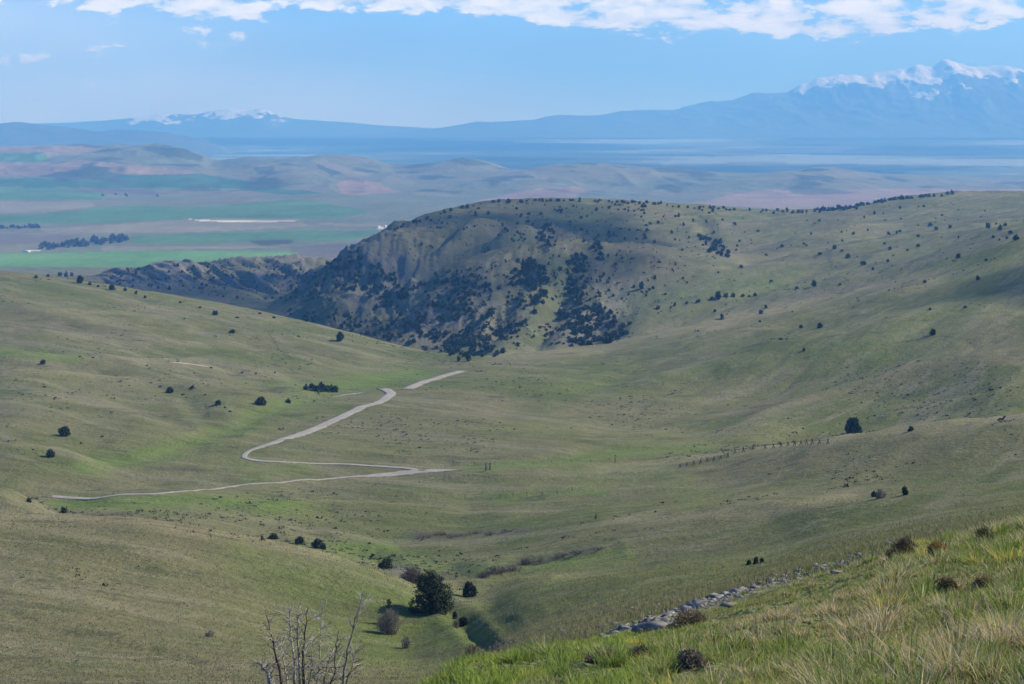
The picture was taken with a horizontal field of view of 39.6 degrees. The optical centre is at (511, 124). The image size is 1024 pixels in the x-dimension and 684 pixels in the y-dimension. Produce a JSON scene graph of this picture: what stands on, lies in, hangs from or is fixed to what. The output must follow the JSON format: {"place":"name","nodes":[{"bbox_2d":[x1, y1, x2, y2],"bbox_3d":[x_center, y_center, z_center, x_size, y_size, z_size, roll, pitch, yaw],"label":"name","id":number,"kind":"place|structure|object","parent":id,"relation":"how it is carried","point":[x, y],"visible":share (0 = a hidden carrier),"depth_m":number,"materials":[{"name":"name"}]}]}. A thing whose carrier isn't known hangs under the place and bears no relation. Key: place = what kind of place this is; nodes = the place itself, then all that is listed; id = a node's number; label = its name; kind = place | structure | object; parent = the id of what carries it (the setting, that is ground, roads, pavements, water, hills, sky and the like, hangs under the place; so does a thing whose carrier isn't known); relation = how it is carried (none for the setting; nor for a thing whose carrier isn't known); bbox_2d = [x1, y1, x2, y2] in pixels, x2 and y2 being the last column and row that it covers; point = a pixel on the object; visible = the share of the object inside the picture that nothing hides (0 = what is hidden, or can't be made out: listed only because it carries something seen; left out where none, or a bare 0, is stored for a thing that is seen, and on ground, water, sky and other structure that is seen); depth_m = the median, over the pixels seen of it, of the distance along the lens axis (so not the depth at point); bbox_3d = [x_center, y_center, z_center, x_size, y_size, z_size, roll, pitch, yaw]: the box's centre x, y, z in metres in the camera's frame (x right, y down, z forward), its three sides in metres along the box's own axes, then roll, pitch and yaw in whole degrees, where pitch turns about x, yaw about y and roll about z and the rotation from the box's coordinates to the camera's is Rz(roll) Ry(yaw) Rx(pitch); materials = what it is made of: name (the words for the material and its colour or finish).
{"place":"outdoors","nodes":[
{"label":"outdoors","id":0,"kind":"place"},
{"bbox_2d":[0,122,248,156],"bbox_3d":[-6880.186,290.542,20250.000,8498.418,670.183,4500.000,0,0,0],"label":"foothill","id":1,"kind":"structure","parent":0,"point":[19,134],"depth_m":19877.80,"materials":[{"name":"blue"}]},
{"bbox_2d":[166,361,212,367],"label":"path","id":2,"kind":"structure","parent":0,"point":[188,364],"depth_m":1008.67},
{"bbox_2d":[35,108,431,133],"bbox_3d":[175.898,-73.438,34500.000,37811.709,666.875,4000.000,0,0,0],"label":"mountain","id":3,"kind":"structure","parent":0,"point":[251,121],"depth_m":33832.12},
{"bbox_2d":[42,469,460,500],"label":"road","id":4,"kind":"structure","parent":0,"point":[401,473],"depth_m":612.28,"materials":[{"name":"beige gravel"}]},
{"bbox_2d":[241,388,426,470],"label":"road","id":5,"kind":"structure","parent":0,"point":[388,395],"depth_m":744.83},
{"bbox_2d":[329,392,366,397],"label":"path","id":6,"kind":"structure","parent":0,"point":[348,394],"depth_m":937.52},
{"bbox_2d":[402,370,468,388],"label":"road","id":7,"kind":"structure","parent":0,"point":[419,383],"depth_m":997.99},
{"bbox_2d":[0,236,1023,683],"bbox_3d":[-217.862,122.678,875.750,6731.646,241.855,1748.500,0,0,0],"label":"ground","id":8,"kind":"structure","parent":0,"point":[156,440],"depth_m":613.93,"materials":[{"name":"green plant"}]},
{"bbox_2d":[46,449,55,457],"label":"juniper tree","id":9,"kind":"object","parent":8,"relation":"on","point":[50,452],"visible":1,"depth_m":631.91,"materials":[{"name":"green plant"}]},
{"bbox_2d":[57,425,71,436],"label":"juniper tree","id":10,"kind":"object","parent":8,"relation":"on","point":[64,431],"visible":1,"depth_m":700.97,"materials":[{"name":"green plant"}]},
{"bbox_2d":[77,275,83,282],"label":"juniper tree","id":11,"kind":"object","parent":8,"relation":"on","point":[80,279],"visible":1,"depth_m":1423.97,"materials":[{"name":"green plant"}]},
{"bbox_2d":[109,283,115,289],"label":"juniper tree","id":12,"kind":"object","parent":8,"relation":"on","point":[111,286],"visible":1,"depth_m":1394.50,"materials":[{"name":"green plant"}]},
{"bbox_2d":[166,386,173,392],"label":"juniper tree","id":13,"kind":"object","parent":8,"relation":"on","point":[170,390],"visible":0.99,"depth_m":873.70,"materials":[{"name":"green plant"}]},
{"bbox_2d":[204,629,214,636],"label":"leafless shrub","id":14,"kind":"object","parent":8,"relation":"on","point":[208,634],"visible":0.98,"depth_m":190.84,"materials":[{"name":"brown plant"}]},
{"bbox_2d":[254,396,266,405],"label":"juniper tree","id":15,"kind":"object","parent":8,"relation":"on","point":[260,400],"visible":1,"depth_m":843.47,"materials":[{"name":"green plant"}]},
{"bbox_2d":[267,533,278,539],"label":"juniper tree","id":16,"kind":"object","parent":8,"relation":"on","point":[274,536],"visible":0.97,"depth_m":447.26,"materials":[{"name":"green plant"}]},
{"bbox_2d":[295,536,304,543],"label":"juniper tree","id":17,"kind":"object","parent":8,"relation":"on","point":[299,540],"visible":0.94,"depth_m":437.03,"materials":[{"name":"green plant"}]},
{"bbox_2d":[308,382,313,390],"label":"juniper tree","id":18,"kind":"object","parent":8,"relation":"on","point":[311,385],"visible":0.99,"depth_m":947.62,"materials":[{"name":"green plant"}]},
{"bbox_2d":[249,589,378,683],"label":"dead tree","id":19,"kind":"object","parent":8,"relation":"on","point":[303,668],"visible":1,"depth_m":27.03,"materials":[{"name":"grey wood"}]},
{"bbox_2d":[311,538,323,548],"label":"juniper tree","id":20,"kind":"object","parent":8,"relation":"on","point":[317,542],"visible":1,"depth_m":429.66,"materials":[{"name":"green plant"}]},
{"bbox_2d":[318,382,325,391],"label":"juniper tree","id":21,"kind":"object","parent":8,"relation":"on","point":[321,385],"visible":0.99,"depth_m":950.68,"materials":[{"name":"green plant"}]},
{"bbox_2d":[323,384,329,391],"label":"juniper tree","id":22,"kind":"object","parent":8,"relation":"on","point":[327,388],"visible":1,"depth_m":955.25,"materials":[{"name":"green plant"}]},
{"bbox_2d":[333,385,338,391],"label":"juniper tree","id":23,"kind":"object","parent":8,"relation":"on","point":[335,388],"visible":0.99,"depth_m":959.39,"materials":[{"name":"green plant"}]},
{"bbox_2d":[336,331,343,340],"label":"juniper tree","id":24,"kind":"object","parent":8,"relation":"on","point":[339,336],"visible":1,"depth_m":1226.23,"materials":[{"name":"green plant"}]},
{"bbox_2d":[378,558,392,568],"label":"juniper tree","id":25,"kind":"object","parent":8,"relation":"on","point":[385,563],"visible":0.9,"depth_m":395.12,"materials":[{"name":"green plant"}]},
{"bbox_2d":[371,605,402,634],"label":"leafless shrub","id":26,"kind":"object","parent":8,"relation":"on","point":[390,627],"visible":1,"depth_m":228.72,"materials":[{"name":"brown plant"}]},
{"bbox_2d":[384,599,391,621],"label":"juniper tree","id":27,"kind":"object","parent":8,"relation":"on","point":[389,602],"visible":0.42,"depth_m":237.13,"materials":[{"name":"green plant"}]},
{"bbox_2d":[400,633,411,647],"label":"leafless shrub","id":28,"kind":"object","parent":8,"relation":"on","point":[406,641],"visible":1,"depth_m":212.17,"materials":[{"name":"brown plant"}]},
{"bbox_2d":[400,566,421,582],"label":"leafless shrub","id":29,"kind":"object","parent":8,"relation":"on","point":[410,577],"visible":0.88,"depth_m":329.27,"materials":[{"name":"brown plant"}]},
{"bbox_2d":[408,569,454,615],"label":"juniper tree","id":30,"kind":"object","parent":8,"relation":"on","point":[435,593],"visible":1,"depth_m":245.94,"materials":[{"name":"green plant"}]},
{"bbox_2d":[433,531,445,535],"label":"leafless shrub","id":31,"kind":"object","parent":8,"relation":"on","point":[440,533],"visible":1,"depth_m":486.15,"materials":[{"name":"plant"}]},
{"bbox_2d":[452,612,457,618],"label":"juniper tree","id":32,"kind":"object","parent":8,"relation":"on","point":[455,615],"visible":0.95,"depth_m":245.18,"materials":[{"name":"green plant"}]},
{"bbox_2d":[451,618,460,628],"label":"leafless shrub","id":33,"kind":"object","parent":8,"relation":"on","point":[456,623],"visible":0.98,"depth_m":224.29,"materials":[{"name":"brown plant"}]},
{"bbox_2d":[458,617,468,626],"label":"juniper tree","id":34,"kind":"object","parent":8,"relation":"on","point":[464,621],"visible":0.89,"depth_m":230.59,"materials":[{"name":"green plant"}]},
{"bbox_2d":[458,644,479,655],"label":"leafless shrub","id":35,"kind":"object","parent":8,"relation":"on","point":[470,650],"visible":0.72,"depth_m":166.56,"materials":[{"name":"brown plant"}]},
{"bbox_2d":[462,581,478,596],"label":"juniper tree","id":36,"kind":"object","parent":8,"relation":"on","point":[469,589],"visible":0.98,"depth_m":292.83,"materials":[{"name":"green plant"}]},
{"bbox_2d":[466,529,481,535],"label":"leafless shrub","id":37,"kind":"object","parent":8,"relation":"on","point":[476,532],"visible":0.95,"depth_m":480.41,"materials":[{"name":"plant"}]},
{"bbox_2d":[476,571,491,577],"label":"leafless shrub","id":38,"kind":"object","parent":8,"relation":"on","point":[482,574],"visible":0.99,"depth_m":356.48,"materials":[{"name":"brown plant"}]},
{"bbox_2d":[485,463,490,470],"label":"gate","id":39,"kind":"structure","parent":8,"relation":"on","point":[486,466],"depth_m":623.33,"materials":[{"name":"grey wood"}]},
{"bbox_2d":[7,513,982,683],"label":"loose stones","id":40,"kind":"object","parent":8,"relation":"on","point":[613,623],"visible":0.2,"depth_m":94.74,"materials":[{"name":"stone"}]},
{"bbox_2d":[485,565,505,574],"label":"leafless shrub","id":41,"kind":"object","parent":8,"relation":"on","point":[494,571],"visible":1,"depth_m":358.74,"materials":[{"name":"brown plant"}]},
{"bbox_2d":[488,641,508,652],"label":"leafless shrub","id":42,"kind":"object","parent":8,"relation":"on","point":[498,648],"visible":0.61,"depth_m":101.03,"materials":[{"name":"brown plant"}]},
{"bbox_2d":[0,237,1021,589],"bbox_3d":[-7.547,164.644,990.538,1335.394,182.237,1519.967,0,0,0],"label":"sagebrush","id":43,"kind":"object","parent":8,"relation":"on","point":[404,567],"visible":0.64,"depth_m":625.89,"materials":[{"name":"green plant"}]},
{"bbox_2d":[502,564,522,572],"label":"leafless shrub","id":44,"kind":"object","parent":8,"relation":"on","point":[512,566],"visible":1,"depth_m":361.02,"materials":[{"name":"brown plant"}]},
{"bbox_2d":[520,558,532,564],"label":"leafless shrub","id":45,"kind":"object","parent":8,"relation":"on","point":[525,561],"visible":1,"depth_m":371.08,"materials":[{"name":"brown plant"}]},
{"bbox_2d":[530,557,549,564],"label":"leafless shrub","id":46,"kind":"object","parent":8,"relation":"on","point":[539,559],"visible":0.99,"depth_m":370.00,"materials":[{"name":"brown plant"}]},
{"bbox_2d":[554,552,568,558],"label":"leafless shrub","id":47,"kind":"object","parent":8,"relation":"on","point":[559,556],"visible":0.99,"depth_m":371.24,"materials":[{"name":"brown plant"}]},
{"bbox_2d":[569,549,584,554],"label":"leafless shrub","id":48,"kind":"object","parent":8,"relation":"on","point":[575,552],"visible":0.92,"depth_m":368.29,"materials":[{"name":"brown plant"}]},
{"bbox_2d":[591,546,602,550],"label":"leafless shrub","id":49,"kind":"object","parent":8,"relation":"on","point":[594,548],"visible":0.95,"depth_m":359.20,"materials":[{"name":"brown plant"}]},
{"bbox_2d":[584,647,618,664],"bbox_3d":[0.729,4.152,11.049,0.373,0.175,0.306,0,0,39],"label":"shrub","id":50,"kind":"object","parent":8,"relation":"on","point":[589,657],"visible":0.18,"depth_m":11.04,"materials":[{"name":"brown plant"}]},
{"bbox_2d":[604,334,613,343],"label":"juniper tree","id":51,"kind":"object","parent":8,"relation":"on","point":[610,339],"visible":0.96,"depth_m":1262.58,"materials":[{"name":"green plant"}]},
{"bbox_2d":[626,644,651,659],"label":"shrub","id":52,"kind":"object","parent":8,"relation":"on","point":[637,647],"visible":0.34,"depth_m":11.20,"materials":[{"name":"brown plant"}]},
{"bbox_2d":[631,625,646,632],"bbox_3d":[1.869,7.186,20.249,0.362,0.098,0.198,0,0,0],"label":"boulder","id":53,"kind":"object","parent":8,"relation":"on","point":[635,628],"visible":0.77,"depth_m":20.20,"materials":[{"name":"stone"}]},
{"bbox_2d":[637,620,667,630],"bbox_3d":[2.004,7.124,20.230,0.452,0.122,0.221,0,0,0],"label":"boulder","id":54,"kind":"object","parent":8,"relation":"on","point":[654,625],"visible":0.91,"depth_m":20.19,"materials":[{"name":"stone"}]},
{"bbox_2d":[665,604,708,628],"bbox_3d":[2.244,6.253,17.992,0.485,0.287,0.592,0,0,43],"label":"shrub","id":55,"kind":"object","parent":8,"relation":"on","point":[694,617],"visible":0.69,"depth_m":17.94,"materials":[{"name":"brown plant"}]},
{"bbox_2d":[674,647,706,671],"bbox_3d":[1.200,3.599,9.529,0.248,0.211,0.238,0,0,0],"label":"shrub","id":56,"kind":"object","parent":8,"relation":"on","point":[689,658],"visible":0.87,"depth_m":9.50,"materials":[{"name":"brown plant"}]},
{"bbox_2d":[679,453,728,467],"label":"rail fence","id":57,"kind":"object","parent":8,"relation":"on","point":[694,463],"visible":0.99,"depth_m":595.18,"materials":[{"name":"grey wood"}]},
{"bbox_2d":[719,602,736,607],"bbox_3d":[3.455,7.685,22.793,0.290,0.097,0.153,0,0,-33],"label":"boulder","id":58,"kind":"object","parent":8,"relation":"on","point":[727,604],"visible":0.94,"depth_m":22.74,"materials":[{"name":"stone"}]},
{"bbox_2d":[479,567,996,681],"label":"pebbles","id":59,"kind":"object","parent":8,"relation":"on","point":[773,669],"visible":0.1,"depth_m":11.31,"materials":[{"name":"stone"}]},
{"bbox_2d":[598,549,882,636],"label":"scree","id":60,"kind":"structure","parent":8,"relation":"on","point":[705,601],"depth_m":29.14,"materials":[{"name":"stone"}]},
{"bbox_2d":[752,556,758,563],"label":"juniper tree","id":61,"kind":"object","parent":8,"relation":"on","point":[755,560],"visible":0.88,"depth_m":174.68,"materials":[{"name":"green plant"}]},
{"bbox_2d":[733,439,829,453],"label":"rail fence","id":62,"kind":"object","parent":8,"relation":"on","point":[812,440],"visible":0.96,"depth_m":585.05,"materials":[{"name":"wood"}]},
{"bbox_2d":[830,569,840,573],"bbox_3d":[5.914,8.148,25.908,0.251,0.067,0.181,0,0,28],"label":"boulder","id":63,"kind":"object","parent":8,"relation":"on","point":[832,571],"visible":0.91,"depth_m":25.89,"materials":[{"name":"stone"}]},
{"bbox_2d":[844,416,863,433],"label":"juniper tree","id":64,"kind":"object","parent":8,"relation":"on","point":[852,425],"visible":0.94,"depth_m":720.45,"materials":[{"name":"green plant"}]},
{"bbox_2d":[874,488,886,498],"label":"leafless shrub","id":65,"kind":"object","parent":8,"relation":"on","point":[878,494],"visible":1,"depth_m":323.86,"materials":[{"name":"plant"}]},
{"bbox_2d":[884,545,902,562],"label":"shrub","id":66,"kind":"object","parent":8,"relation":"on","point":[889,553],"visible":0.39,"depth_m":21.31,"materials":[{"name":"brown plant"}]},
{"bbox_2d":[890,533,919,554],"bbox_3d":[6.097,6.550,21.988,0.479,0.475,0.427,0,0,0],"label":"shrub","id":67,"kind":"object","parent":8,"relation":"on","point":[901,544],"visible":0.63,"depth_m":21.95,"materials":[{"name":"brown plant"}]},
{"bbox_2d":[901,486,908,494],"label":"juniper tree","id":68,"kind":"object","parent":8,"relation":"on","point":[905,491],"visible":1,"depth_m":321.03,"materials":[{"name":"green plant"}]},
{"bbox_2d":[929,328,936,334],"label":"juniper tree","id":69,"kind":"object","parent":8,"relation":"on","point":[933,331],"visible":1,"depth_m":944.71,"materials":[{"name":"green plant"}]},
{"bbox_2d":[926,539,949,558],"bbox_3d":[5.440,5.391,18.076,0.339,0.286,0.415,0,0,45],"label":"shrub","id":70,"kind":"object","parent":8,"relation":"on","point":[935,544],"visible":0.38,"depth_m":18.01,"materials":[{"name":"brown plant"}]},
{"bbox_2d":[933,576,959,593],"bbox_3d":[3.916,4.171,12.819,0.268,0.214,0.250,0,0,34],"label":"shrub","id":71,"kind":"object","parent":8,"relation":"on","point":[949,581],"visible":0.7,"depth_m":12.80,"materials":[{"name":"brown plant"}]},
{"bbox_2d":[971,572,997,588],"bbox_3d":[4.236,4.110,12.742,0.247,0.202,0.237,0,0,-45],"label":"shrub","id":72,"kind":"object","parent":8,"relation":"on","point":[979,581],"visible":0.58,"depth_m":12.71,"materials":[{"name":"brown plant"}]},
{"bbox_2d":[974,523,997,543],"bbox_3d":[5.925,5.144,17.726,0.332,0.323,0.343,0,0,0],"label":"shrub","id":73,"kind":"object","parent":8,"relation":"on","point":[984,529],"visible":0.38,"depth_m":17.71,"materials":[{"name":"green plant"}]},
{"bbox_2d":[0,138,1023,266],"bbox_3d":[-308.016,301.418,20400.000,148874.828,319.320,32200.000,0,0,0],"label":"valley plain","id":74,"kind":"structure","parent":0,"point":[329,198],"depth_m":8991.77,"materials":[{"name":"green plant"}]},
{"bbox_2d":[0,191,1023,355],"bbox_3d":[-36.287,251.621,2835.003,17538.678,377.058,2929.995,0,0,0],"label":"canyon hill","id":75,"kind":"structure","parent":0,"point":[808,265],"depth_m":2054.63,"materials":[{"name":"green plant"}]},
{"bbox_2d":[560,324,565,330],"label":"juniper tree","id":76,"kind":"object","parent":75,"relation":"on","point":[562,326],"visible":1,"depth_m":1500.89,"materials":[{"name":"green plant"}]},
{"bbox_2d":[110,189,1016,361],"bbox_3d":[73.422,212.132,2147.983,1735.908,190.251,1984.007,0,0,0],"label":"juniper woodland","id":77,"kind":"object","parent":75,"relation":"on","point":[416,325],"visible":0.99,"depth_m":1805.04,"materials":[{"name":"green plant"}]},
{"bbox_2d":[571,307,580,314],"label":"juniper tree","id":78,"kind":"object","parent":75,"relation":"on","point":[575,310],"visible":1,"depth_m":1545.72,"materials":[{"name":"green plant"}]},
{"bbox_2d":[582,304,591,310],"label":"juniper tree","id":79,"kind":"object","parent":75,"relation":"on","point":[586,307],"visible":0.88,"depth_m":1613.13,"materials":[{"name":"green plant"}]},
{"bbox_2d":[584,312,589,321],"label":"juniper tree","id":80,"kind":"object","parent":75,"relation":"on","point":[586,316],"visible":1,"depth_m":1546.52,"materials":[{"name":"green plant"}]},
{"bbox_2d":[596,308,601,315],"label":"juniper tree","id":81,"kind":"object","parent":75,"relation":"on","point":[599,312],"visible":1,"depth_m":1567.93,"materials":[{"name":"green plant"}]},
{"bbox_2d":[715,291,721,298],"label":"juniper tree","id":82,"kind":"object","parent":75,"relation":"on","point":[718,295],"visible":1,"depth_m":1613.94,"materials":[{"name":"green plant"}]},
{"bbox_2d":[0,0,1023,127],"label":"sky","id":83,"kind":"structure","parent":0,"point":[405,63],"materials":[{"name":"blue"}]},
{"bbox_2d":[181,59,1023,137],"bbox_3d":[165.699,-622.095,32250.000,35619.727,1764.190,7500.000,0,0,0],"label":"snowy mountain","id":84,"kind":"structure","parent":0,"point":[944,98],"depth_m":30803.27,"materials":[{"name":"blue stone"}]},
{"bbox_2d":[403,511,1023,683],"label":"grass","id":85,"kind":"structure","parent":0,"point":[941,657],"depth_m":10.56,"materials":[{"name":"green plant"}]}
]}

